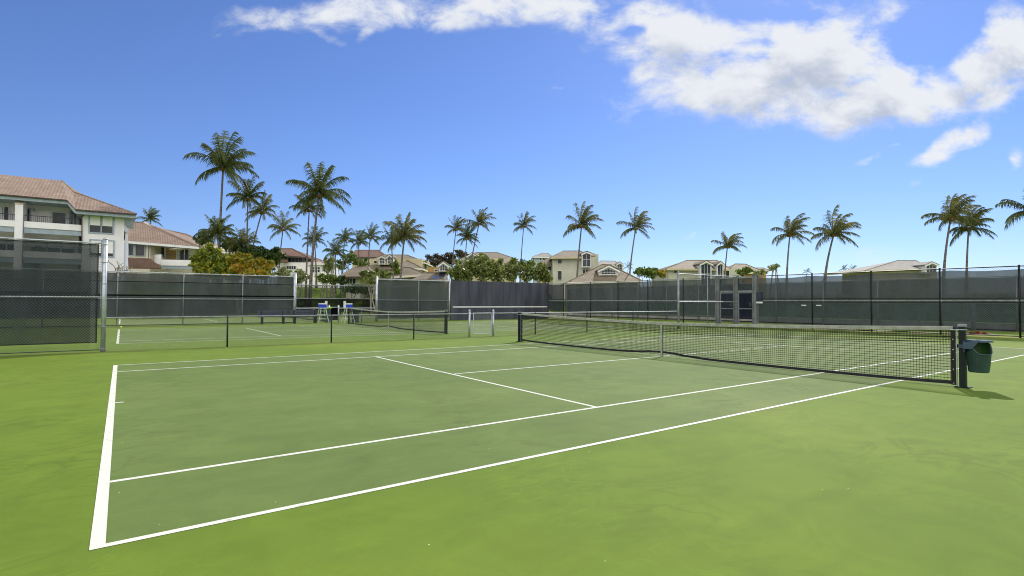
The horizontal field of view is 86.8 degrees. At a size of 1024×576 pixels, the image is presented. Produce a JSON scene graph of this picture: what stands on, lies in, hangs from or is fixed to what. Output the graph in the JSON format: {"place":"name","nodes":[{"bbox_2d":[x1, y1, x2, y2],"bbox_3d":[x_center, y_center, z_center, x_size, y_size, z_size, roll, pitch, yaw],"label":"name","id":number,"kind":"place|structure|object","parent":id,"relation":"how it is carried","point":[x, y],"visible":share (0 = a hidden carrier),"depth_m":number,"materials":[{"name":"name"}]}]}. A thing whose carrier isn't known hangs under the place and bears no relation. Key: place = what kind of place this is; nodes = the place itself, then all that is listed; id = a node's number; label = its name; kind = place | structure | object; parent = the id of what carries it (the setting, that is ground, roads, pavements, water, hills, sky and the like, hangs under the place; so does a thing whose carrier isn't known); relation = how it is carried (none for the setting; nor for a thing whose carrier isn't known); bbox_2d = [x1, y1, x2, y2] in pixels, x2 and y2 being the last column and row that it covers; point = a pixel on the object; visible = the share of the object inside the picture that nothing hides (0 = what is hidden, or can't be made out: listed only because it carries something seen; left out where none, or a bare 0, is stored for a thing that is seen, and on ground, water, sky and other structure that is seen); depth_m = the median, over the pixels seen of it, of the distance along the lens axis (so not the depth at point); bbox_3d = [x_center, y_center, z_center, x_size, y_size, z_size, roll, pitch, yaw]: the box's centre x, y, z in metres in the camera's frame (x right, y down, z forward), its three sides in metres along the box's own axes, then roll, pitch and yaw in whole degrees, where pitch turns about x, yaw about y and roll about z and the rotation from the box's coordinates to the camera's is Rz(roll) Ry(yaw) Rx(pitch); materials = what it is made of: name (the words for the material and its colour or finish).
{"place":"outdoors","nodes":[
{"label":"outdoors","id":0,"kind":"place"},
{"bbox_2d":[0,315,1023,575],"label":"tennis court surface","id":1,"kind":"object","parent":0,"point":[908,479],"visible":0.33,"depth_m":4.00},
{"bbox_2d":[0,237,107,353],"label":"tall fence","id":2,"kind":"object","parent":1,"relation":"on","point":[49,293],"visible":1,"depth_m":14.57,"materials":[{"name":"metal"}]},
{"bbox_2d":[97,270,296,325],"bbox_3d":[-20.668,0.498,31.086,15.914,3.330,0.224,1,-2,-36],"label":"tall fence","id":3,"kind":"object","parent":1,"relation":"on","point":[135,294],"visible":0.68,"depth_m":32.33,"materials":[{"name":"metal"}]},
{"bbox_2d":[257,310,287,323],"bbox_3d":[-15.117,1.837,34.215,1.750,0.860,0.500,1,-2,-36],"label":"park bench","id":4,"kind":"object","parent":1,"relation":"on","point":[271,312],"visible":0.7,"depth_m":34.37,"materials":[{"name":"blue paint"}]},
{"bbox_2d":[120,316,443,323],"bbox_3d":[-17.360,2.516,44.176,23.770,0.001,10.970,1,-2,-36],"label":"court playing area","id":5,"kind":"object","parent":1,"relation":"on","point":[215,319],"visible":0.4,"depth_m":40.40,"materials":[{"name":"green"}]},
{"bbox_2d":[106,313,468,350],"bbox_3d":[-6.580,1.401,18.668,11.873,0.989,0.052,1,-2,-36],"label":"fence","id":6,"kind":"object","parent":1,"relation":"on","point":[275,316],"visible":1,"depth_m":17.78,"materials":[{"name":"metal"}]},
{"bbox_2d":[468,309,493,336],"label":"garden gate","id":7,"kind":"structure","parent":6,"relation":"attached to","point":[491,323],"depth_m":22.45,"materials":[{"name":"metal"}]},
{"bbox_2d":[290,310,318,323],"bbox_3d":[-13.514,1.873,35.368,1.800,0.860,0.500,1,-2,-36],"label":"park bench","id":8,"kind":"object","parent":1,"relation":"on","point":[297,312],"visible":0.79,"depth_m":35.42,"materials":[{"name":"blue paint"}]},
{"bbox_2d":[317,301,328,321],"bbox_3d":[-12.532,1.591,35.811,0.717,1.465,0.723,1,-2,-36],"label":"umpire chair","id":9,"kind":"object","parent":1,"relation":"on","point":[322,306],"visible":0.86,"depth_m":35.70,"materials":[{"name":"white plastic"}]},
{"bbox_2d":[296,284,375,314],"bbox_3d":[-22.679,1.146,52.150,37.303,3.116,0.137,1,-2,-36],"label":"tall fence","id":10,"kind":"object","parent":1,"relation":"on","point":[357,302],"visible":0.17,"depth_m":55.52,"materials":[{"name":"black metal"}]},
{"bbox_2d":[119,321,607,343],"bbox_3d":[-6.673,2.172,29.337,23.770,0.001,10.970,1,-2,-36],"label":"court playing area","id":11,"kind":"object","parent":1,"relation":"on","point":[340,329],"visible":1,"depth_m":26.07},
{"bbox_2d":[116,321,609,343],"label":"court lines","id":12,"kind":"object","parent":11,"relation":"on","point":[117,341],"visible":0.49,"depth_m":24.31,"materials":[{"name":"paint"}]},
{"bbox_2d":[348,307,447,333],"bbox_3d":[-6.671,1.631,29.351,0.200,1.085,12.998,1,-2,-36],"label":"tennis net","id":13,"kind":"object","parent":1,"relation":"on","point":[350,310],"visible":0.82,"depth_m":28.10,"materials":[{"name":"fabric"}]},
{"bbox_2d":[375,276,449,320],"bbox_3d":[-7.320,0.822,40.692,6.128,3.288,0.196,1,-2,-36],"label":"tall fence","id":14,"kind":"object","parent":1,"relation":"on","point":[417,295],"visible":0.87,"depth_m":40.62,"materials":[{"name":"metal"}]},
{"bbox_2d":[450,280,548,319],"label":"practice wall","id":15,"kind":"structure","parent":1,"relation":"on","point":[489,297],"depth_m":44.95,"materials":[{"name":"paint"}]},
{"bbox_2d":[89,333,1023,550],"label":"court playing area","id":16,"kind":"object","parent":1,"relation":"on","point":[180,416],"visible":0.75,"depth_m":7.33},
{"bbox_2d":[89,333,1022,549],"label":"court lines","id":17,"kind":"object","parent":16,"relation":"on","point":[98,533],"visible":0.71,"depth_m":4.93,"materials":[{"name":"paint"}]},
{"bbox_2d":[494,311,677,334],"bbox_3d":[4.201,1.645,26.426,12.203,0.989,0.052,1,-2,-36],"label":"fence","id":18,"kind":"object","parent":1,"relation":"on","point":[586,317],"visible":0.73,"depth_m":25.97,"materials":[{"name":"grey metal"}]},
{"bbox_2d":[677,272,736,326],"bbox_3d":[11.523,0.722,31.721,5.771,3.168,0.135,1,-2,-36],"label":"tall fence","id":19,"kind":"object","parent":1,"relation":"on","point":[679,307],"visible":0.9,"depth_m":31.43,"materials":[{"name":"metal"}]},
{"bbox_2d":[516,312,971,387],"bbox_3d":[4.016,1.287,14.512,0.200,1.085,12.998,1,-2,-36],"label":"tennis net","id":20,"kind":"object","parent":1,"relation":"on","point":[785,331],"visible":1,"depth_m":11.72,"materials":[{"name":"black fabric"}]},
{"bbox_2d":[957,339,993,372],"bbox_3d":[7.849,1.147,9.174,0.344,0.547,0.472,1,-2,-36],"label":"litter bin","id":21,"kind":"object","parent":20,"relation":"hanging from","point":[979,353],"visible":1,"depth_m":9.08,"materials":[{"name":"green plastic"}]},
{"bbox_2d":[0,0,1023,287],"label":"sky","id":22,"kind":"structure","parent":0,"point":[708,118],"materials":[{"name":"blue"}]},
{"bbox_2d":[296,287,1023,337],"bbox_3d":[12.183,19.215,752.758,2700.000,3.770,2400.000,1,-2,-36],"label":"grass ground","id":23,"kind":"structure","parent":0,"point":[315,292],"depth_m":44.27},
{"bbox_2d":[0,174,136,272],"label":"apartment building","id":24,"kind":"structure","parent":23,"relation":"on","point":[38,208],"depth_m":50.50,"materials":[{"name":"white paint"}]},
{"bbox_2d":[0,205,9,219],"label":"window","id":25,"kind":"structure","parent":24,"relation":"in","point":[3,209],"depth_m":49.07,"materials":[{"name":"grey glass"}]},
{"bbox_2d":[36,210,66,223],"bbox_3d":[-43.303,-6.502,50.975,2.225,1.523,0.060,1,-2,-36],"label":"window","id":26,"kind":"structure","parent":24,"relation":"in","point":[50,214],"depth_m":50.95,"materials":[{"name":"grey glass"}]},
{"bbox_2d":[88,216,113,234],"bbox_3d":[-38.710,-6.071,51.068,1.941,1.960,0.060,1,-2,-36],"label":"window","id":27,"kind":"structure","parent":24,"relation":"in","point":[96,224],"depth_m":51.04,"materials":[{"name":"grey glass"}]},
{"bbox_2d":[89,239,114,257],"bbox_3d":[-38.642,-3.723,51.063,1.910,1.677,0.060,1,-2,-36],"label":"window","id":28,"kind":"structure","parent":24,"relation":"in","point":[111,243],"depth_m":51.39,"materials":[{"name":"white glass"}]},
{"bbox_2d":[135,206,162,226],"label":"palm tree","id":29,"kind":"object","parent":23,"relation":"on","point":[151,212],"visible":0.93,"depth_m":95.08,"materials":[{"name":"green plant"}]},
{"bbox_2d":[124,221,238,274],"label":"apartment building","id":30,"kind":"structure","parent":23,"relation":"on","point":[149,246],"depth_m":68.21,"materials":[{"name":"beige paint"}]},
{"bbox_2d":[135,244,145,255],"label":"window","id":31,"kind":"structure","parent":30,"relation":"in","point":[139,249],"depth_m":68.10,"materials":[{"name":"grey glass"}]},
{"bbox_2d":[165,247,176,259],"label":"window","id":32,"kind":"structure","parent":30,"relation":"in","point":[173,256],"depth_m":70.29,"materials":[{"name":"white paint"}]},
{"bbox_2d":[188,242,237,275],"bbox_3d":[-28.531,-0.863,50.817,7.644,7.303,3.519,-1,-2,30],"label":"croton shrub","id":33,"kind":"object","parent":23,"relation":"on","point":[209,259],"visible":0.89,"depth_m":50.56,"materials":[{"name":"green plant"}]},
{"bbox_2d":[192,234,237,254],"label":"leafy tree","id":34,"kind":"object","parent":23,"relation":"on","point":[223,245],"visible":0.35,"depth_m":59.82,"materials":[{"name":"green plant"}]},
{"bbox_2d":[193,214,239,247],"bbox_3d":[-30.614,-2.676,56.034,4.118,10.204,4.121,1,-2,-36],"label":"palm tree","id":35,"kind":"object","parent":23,"relation":"on","point":[217,227],"visible":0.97,"depth_m":55.85,"materials":[{"name":"green plant"}]},
{"bbox_2d":[182,130,258,246],"bbox_3d":[-31.870,-8.050,60.431,6.356,19.621,7.740,0,-2,9],"label":"palm tree","id":36,"kind":"object","parent":23,"relation":"on","point":[230,165],"visible":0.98,"depth_m":60.16,"materials":[{"name":"green plant"}]},
{"bbox_2d":[219,227,260,253],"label":"palm tree","id":37,"kind":"object","parent":23,"relation":"on","point":[244,241],"visible":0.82,"depth_m":57.92,"materials":[{"name":"green plant"}]},
{"bbox_2d":[221,251,263,275],"bbox_3d":[-25.542,-0.398,51.082,3.724,6.428,5.261,1,-2,-36],"label":"croton shrub","id":38,"kind":"object","parent":23,"relation":"on","point":[243,264],"visible":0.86,"depth_m":50.45,"materials":[{"name":"yellow plant"}]},
{"bbox_2d":[226,175,268,237],"bbox_3d":[-30.604,-5.627,62.156,4.435,14.715,4.433,1,-2,-36],"label":"palm tree","id":39,"kind":"object","parent":23,"relation":"on","point":[245,196],"visible":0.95,"depth_m":62.08,"materials":[{"name":"green plant"}]},
{"bbox_2d":[231,243,285,275],"bbox_3d":[-27.357,-1.156,58.443,5.606,7.336,3.214,1,-2,-36],"label":"leafy tree","id":40,"kind":"object","parent":23,"relation":"on","point":[267,254],"visible":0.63,"depth_m":58.42,"materials":[{"name":"green plant"}]},
{"bbox_2d":[244,190,279,244],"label":"palm tree","id":41,"kind":"object","parent":23,"relation":"on","point":[259,209],"visible":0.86,"depth_m":68.12,"materials":[{"name":"green plant"}]},
{"bbox_2d":[254,257,275,276],"bbox_3d":[-24.341,-0.142,52.138,2.752,5.970,3.848,1,-2,-17],"label":"croton shrub","id":42,"kind":"object","parent":23,"relation":"on","point":[267,268],"visible":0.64,"depth_m":52.28,"materials":[{"name":"yellow plant"}]},
{"bbox_2d":[266,210,300,268],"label":"palm tree","id":43,"kind":"object","parent":23,"relation":"on","point":[284,227],"visible":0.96,"depth_m":75.12,"materials":[{"name":"green plant"}]},
{"bbox_2d":[273,266,309,297],"bbox_3d":[-25.186,-0.069,61.961,4.034,4.956,2.341,0,-1,4],"label":"plumeria","id":44,"kind":"object","parent":23,"relation":"on","point":[282,271],"visible":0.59,"depth_m":61.75,"materials":[{"name":"green plant"}]},
{"bbox_2d":[274,248,337,287],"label":"house","id":45,"kind":"structure","parent":23,"relation":"on","point":[294,260],"depth_m":95.14,"materials":[{"name":"white paint"}]},
{"bbox_2d":[289,194,326,297],"bbox_3d":[-24.231,-4.650,63.965,4.141,13.635,3.961,1,-2,-36],"label":"palm tree","id":46,"kind":"object","parent":23,"relation":"on","point":[311,206],"visible":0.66,"depth_m":64.07,"materials":[{"name":"green plant"}]},
{"bbox_2d":[302,226,327,287],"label":"palm tree","id":47,"kind":"object","parent":23,"relation":"on","point":[317,238],"visible":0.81,"depth_m":78.03,"materials":[{"name":"green plant"}]},
{"bbox_2d":[285,161,351,297],"bbox_3d":[-20.715,-5.384,58.294,7.506,16.582,6.494,1,-2,-36],"label":"palm tree","id":48,"kind":"object","parent":23,"relation":"on","point":[319,191],"visible":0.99,"depth_m":57.92,"materials":[{"name":"green plant"}]},
{"bbox_2d":[314,273,338,297],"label":"round shrub","id":49,"kind":"object","parent":23,"relation":"on","point":[331,279],"visible":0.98,"depth_m":65.80,"materials":[{"name":"green plant"}]},
{"bbox_2d":[323,256,336,297],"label":"plumeria","id":50,"kind":"object","parent":23,"relation":"on","point":[328,266],"visible":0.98,"depth_m":69.96,"materials":[{"name":"green plant"}]},
{"bbox_2d":[322,238,347,293],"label":"palm tree","id":51,"kind":"object","parent":23,"relation":"on","point":[335,247],"visible":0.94,"depth_m":73.93,"materials":[{"name":"green plant"}]},
{"bbox_2d":[336,275,350,297],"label":"round shrub","id":52,"kind":"object","parent":23,"relation":"on","point":[342,280],"visible":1,"depth_m":65.85,"materials":[{"name":"green plant"}]},
{"bbox_2d":[335,227,354,287],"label":"palm tree","id":53,"kind":"object","parent":23,"relation":"on","point":[345,237],"visible":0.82,"depth_m":82.03,"materials":[{"name":"green plant"}]},
{"bbox_2d":[334,250,370,284],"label":"leafy tree","id":54,"kind":"object","parent":23,"relation":"on","point":[350,256],"visible":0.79,"depth_m":85.85,"materials":[{"name":"green plant"}]},
{"bbox_2d":[338,284,372,297],"bbox_3d":[-17.702,1.226,61.859,4.280,3.543,3.351,1,-2,-15],"label":"round shrub","id":55,"kind":"object","parent":23,"relation":"on","point":[353,290],"visible":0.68,"depth_m":61.61,"materials":[{"name":"green plant"}]},
{"bbox_2d":[339,266,374,297],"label":"pavilion","id":56,"kind":"structure","parent":23,"relation":"on","point":[353,276],"depth_m":72.03,"materials":[{"name":"beige paint"}]},
{"bbox_2d":[348,229,371,265],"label":"palm tree","id":57,"kind":"object","parent":23,"relation":"on","point":[359,238],"visible":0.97,"depth_m":80.06,"materials":[{"name":"green plant"}]},
{"bbox_2d":[352,250,385,267],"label":"house","id":58,"kind":"structure","parent":23,"relation":"on","point":[373,254],"depth_m":111.68,"materials":[{"name":"beige paint"}]},
{"bbox_2d":[360,222,383,265],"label":"palm tree","id":59,"kind":"object","parent":23,"relation":"on","point":[371,231],"visible":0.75,"depth_m":84.06,"materials":[{"name":"green plant"}]},
{"bbox_2d":[358,267,392,315],"bbox_3d":[-14.345,0.402,55.637,3.478,5.152,3.478,0,-2,14],"label":"plumeria","id":60,"kind":"object","parent":23,"relation":"on","point":[369,276],"visible":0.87,"depth_m":55.42,"materials":[{"name":"green plant"}]},
{"bbox_2d":[375,223,400,280],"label":"palm tree","id":61,"kind":"object","parent":23,"relation":"on","point":[388,236],"visible":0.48,"depth_m":72.01,"materials":[{"name":"green plant"}]},
{"bbox_2d":[389,259,402,280],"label":"leafy tree","id":62,"kind":"object","parent":23,"relation":"on","point":[396,266],"visible":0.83,"depth_m":73.87,"materials":[{"name":"green plant"}]},
{"bbox_2d":[369,254,434,288],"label":"house","id":63,"kind":"structure","parent":23,"relation":"on","point":[381,262],"depth_m":91.53,"materials":[{"name":"beige paint"}]},
{"bbox_2d":[382,212,426,280],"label":"palm tree","id":64,"kind":"object","parent":23,"relation":"on","point":[403,233],"visible":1,"depth_m":65.92,"materials":[{"name":"green plant"}]},
{"bbox_2d":[391,267,424,280],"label":"pavilion","id":65,"kind":"structure","parent":23,"relation":"on","point":[409,273],"depth_m":74.05,"materials":[{"name":"beige paint"}]},
{"bbox_2d":[412,261,451,281],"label":"house","id":66,"kind":"structure","parent":23,"relation":"on","point":[438,272],"depth_m":71.41,"materials":[{"name":"beige paint"}]},
{"bbox_2d":[425,252,455,279],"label":"leafy tree","id":67,"kind":"object","parent":23,"relation":"on","point":[435,259],"visible":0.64,"depth_m":104.89,"materials":[{"name":"green plant"}]},
{"bbox_2d":[445,215,464,278],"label":"palm tree","id":68,"kind":"object","parent":23,"relation":"on","point":[457,225],"visible":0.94,"depth_m":86.11,"materials":[{"name":"green plant"}]},
{"bbox_2d":[445,257,481,280],"bbox_3d":[-5.523,-0.221,60.069,3.566,6.683,4.757,0,-2,18],"label":"plumeria","id":69,"kind":"object","parent":23,"relation":"on","point":[459,272],"visible":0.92,"depth_m":59.11,"materials":[{"name":"green plant"}]},
{"bbox_2d":[456,225,479,261],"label":"palm tree","id":70,"kind":"object","parent":23,"relation":"on","point":[468,235],"visible":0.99,"depth_m":84.07,"materials":[{"name":"green plant"}]},
{"bbox_2d":[463,207,496,257],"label":"palm tree","id":71,"kind":"object","parent":23,"relation":"on","point":[481,219],"visible":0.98,"depth_m":84.10,"materials":[{"name":"green plant"}]},
{"bbox_2d":[473,255,506,281],"bbox_3d":[-2.520,-0.303,59.500,2.999,6.838,4.108,1,-2,-36],"label":"plumeria","id":72,"kind":"object","parent":23,"relation":"on","point":[493,270],"visible":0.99,"depth_m":59.20,"materials":[{"name":"green plant"}]},
{"bbox_2d":[462,252,517,281],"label":"house","id":73,"kind":"structure","parent":23,"relation":"on","point":[495,256],"depth_m":115.20,"materials":[{"name":"beige paint"}]},
{"bbox_2d":[498,256,533,282],"bbox_3d":[0.463,-0.154,60.753,5.200,6.626,3.135,1,-2,-36],"label":"plumeria","id":74,"kind":"object","parent":23,"relation":"on","point":[515,268],"visible":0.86,"depth_m":60.16,"materials":[{"name":"green plant"}]},
{"bbox_2d":[513,211,535,281],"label":"palm tree","id":75,"kind":"object","parent":23,"relation":"on","point":[523,223],"visible":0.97,"depth_m":88.06,"materials":[{"name":"green plant"}]},
{"bbox_2d":[532,253,551,282],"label":"house","id":76,"kind":"structure","parent":23,"relation":"on","point":[542,257],"depth_m":150.26,"materials":[{"name":"grey"}]},
{"bbox_2d":[532,261,553,282],"bbox_3d":[3.341,0.051,61.088,2.582,6.262,2.674,1,-2,-36],"label":"plumeria","id":77,"kind":"object","parent":23,"relation":"on","point":[541,272],"visible":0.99,"depth_m":60.79,"materials":[{"name":"green plant"}]},
{"bbox_2d":[537,251,598,298],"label":"house","id":78,"kind":"structure","parent":23,"relation":"on","point":[562,267],"depth_m":90.11,"materials":[{"name":"beige paint"}]},
{"bbox_2d":[563,201,603,276],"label":"palm tree","id":79,"kind":"object","parent":23,"relation":"on","point":[583,221],"visible":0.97,"depth_m":78.06,"materials":[{"name":"green plant"}]},
{"bbox_2d":[561,264,641,285],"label":"house","id":80,"kind":"structure","parent":23,"relation":"on","point":[605,273],"depth_m":76.45,"materials":[{"name":"beige paint"}]},
{"bbox_2d":[599,260,623,269],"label":"house","id":81,"kind":"structure","parent":23,"relation":"on","point":[619,265],"depth_m":105.16,"materials":[{"name":"beige paint"}]},
{"bbox_2d":[616,206,654,273],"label":"palm tree","id":82,"kind":"object","parent":23,"relation":"on","point":[638,223],"visible":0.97,"depth_m":78.07,"materials":[{"name":"green plant"}]},
{"bbox_2d":[632,266,658,281],"bbox_3d":[15.405,0.353,62.076,2.775,5.766,2.805,0,-2,-8],"label":"round shrub","id":83,"kind":"object","parent":23,"relation":"on","point":[648,272],"visible":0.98,"depth_m":61.78,"materials":[{"name":"green plant"}]},
{"bbox_2d":[652,260,739,280],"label":"house","id":84,"kind":"structure","parent":23,"relation":"on","point":[702,268],"depth_m":84.07,"materials":[{"name":"beige paint"}]},
{"bbox_2d":[711,231,746,277],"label":"palm tree","id":85,"kind":"object","parent":23,"relation":"on","point":[730,242],"visible":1,"depth_m":72.00,"materials":[{"name":"green plant"}]},
{"bbox_2d":[735,266,753,276],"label":"leafy tree","id":86,"kind":"object","parent":23,"relation":"on","point":[746,270],"visible":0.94,"depth_m":55.77,"materials":[{"name":"green plant"}]},
{"bbox_2d":[728,263,768,277],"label":"house","id":87,"kind":"structure","parent":23,"relation":"on","point":[737,265],"depth_m":103.05,"materials":[{"name":"grey"}]},
{"bbox_2d":[753,263,780,277],"bbox_3d":[26.305,0.045,55.956,3.030,5.436,1.522,0,-2,7],"label":"plumeria","id":88,"kind":"object","parent":23,"relation":"on","point":[773,268],"visible":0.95,"depth_m":55.93,"materials":[{"name":"green plant"}]},
{"bbox_2d":[770,213,814,277],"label":"palm tree","id":89,"kind":"object","parent":23,"relation":"on","point":[792,227],"visible":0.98,"depth_m":71.85,"materials":[{"name":"green plant"}]},
{"bbox_2d":[566,292,1022,331],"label":"tall fence","id":90,"kind":"object","parent":23,"relation":"on","point":[826,301],"visible":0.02,"depth_m":35.58,"materials":[{"name":"metal"}]},
{"bbox_2d":[568,313,1023,331],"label":"wall","id":91,"kind":"structure","parent":23,"relation":"on","point":[674,317],"depth_m":45.21,"materials":[{"name":"concrete"}]},
{"bbox_2d":[810,204,861,275],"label":"palm tree","id":92,"kind":"object","parent":23,"relation":"on","point":[839,228],"visible":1,"depth_m":67.92,"materials":[{"name":"green plant"}]},
{"bbox_2d":[823,260,939,275],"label":"house","id":93,"kind":"structure","parent":23,"relation":"on","point":[904,265],"depth_m":96.07,"materials":[{"name":"beige paint"}]},
{"bbox_2d":[920,193,983,270],"bbox_3d":[47.652,-4.713,58.065,5.830,10.974,4.781,0,-2,8],"label":"palm tree","id":94,"kind":"object","parent":23,"relation":"on","point":[953,209],"visible":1,"depth_m":57.85,"materials":[{"name":"green plant"}]},
{"bbox_2d":[946,203,997,270],"bbox_3d":[51.166,-4.372,60.292,4.611,10.219,4.277,0,-2,9],"label":"palm tree","id":95,"kind":"object","parent":23,"relation":"on","point":[959,230],"visible":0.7,"depth_m":59.97,"materials":[{"name":"green plant"}]},
{"bbox_2d":[995,196,1023,230],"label":"palm tree","id":96,"kind":"object","parent":23,"relation":"on","point":[1010,218],"visible":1,"depth_m":52.81,"materials":[{"name":"green plant"}]},
{"bbox_2d":[551,318,1018,337],"bbox_3d":[-1.265,2.017,22.666,37.950,0.001,74.400,1,-2,-36],"label":"dirt strip","id":97,"kind":"object","parent":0,"point":[911,333],"depth_m":25.25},
{"bbox_2d":[546,277,714,323],"bbox_3d":[8.103,0.932,41.608,0.143,3.236,17.151,1,-2,-36],"label":"tall fence","id":98,"kind":"object","parent":97,"relation":"on","point":[645,295],"visible":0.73,"depth_m":40.29,"materials":[{"name":"black metal"}]},
{"bbox_2d":[715,275,758,323],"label":"twin gate","id":99,"kind":"structure","parent":97,"relation":"on","point":[747,306],"depth_m":33.37,"materials":[{"name":"metal"}]},
{"bbox_2d":[720,293,732,323],"bbox_3d":[13.468,1.308,33.995,0.147,2.026,0.956,1,-2,-36],"label":"door","id":100,"kind":"structure","parent":99,"relation":"in","point":[726,298],"depth_m":34.07,"materials":[{"name":"metal"}]},
{"bbox_2d":[738,292,751,323],"bbox_3d":[14.198,1.285,32.981,0.147,2.026,0.956,1,-2,-36],"label":"door","id":101,"kind":"structure","parent":99,"relation":"in","point":[744,299],"depth_m":33.06,"materials":[{"name":"metal"}]},
{"bbox_2d":[757,265,1023,337],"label":"tall fence","id":102,"kind":"object","parent":97,"relation":"on","point":[940,285],"visible":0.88,"depth_m":26.43,"materials":[{"name":"black metal"}]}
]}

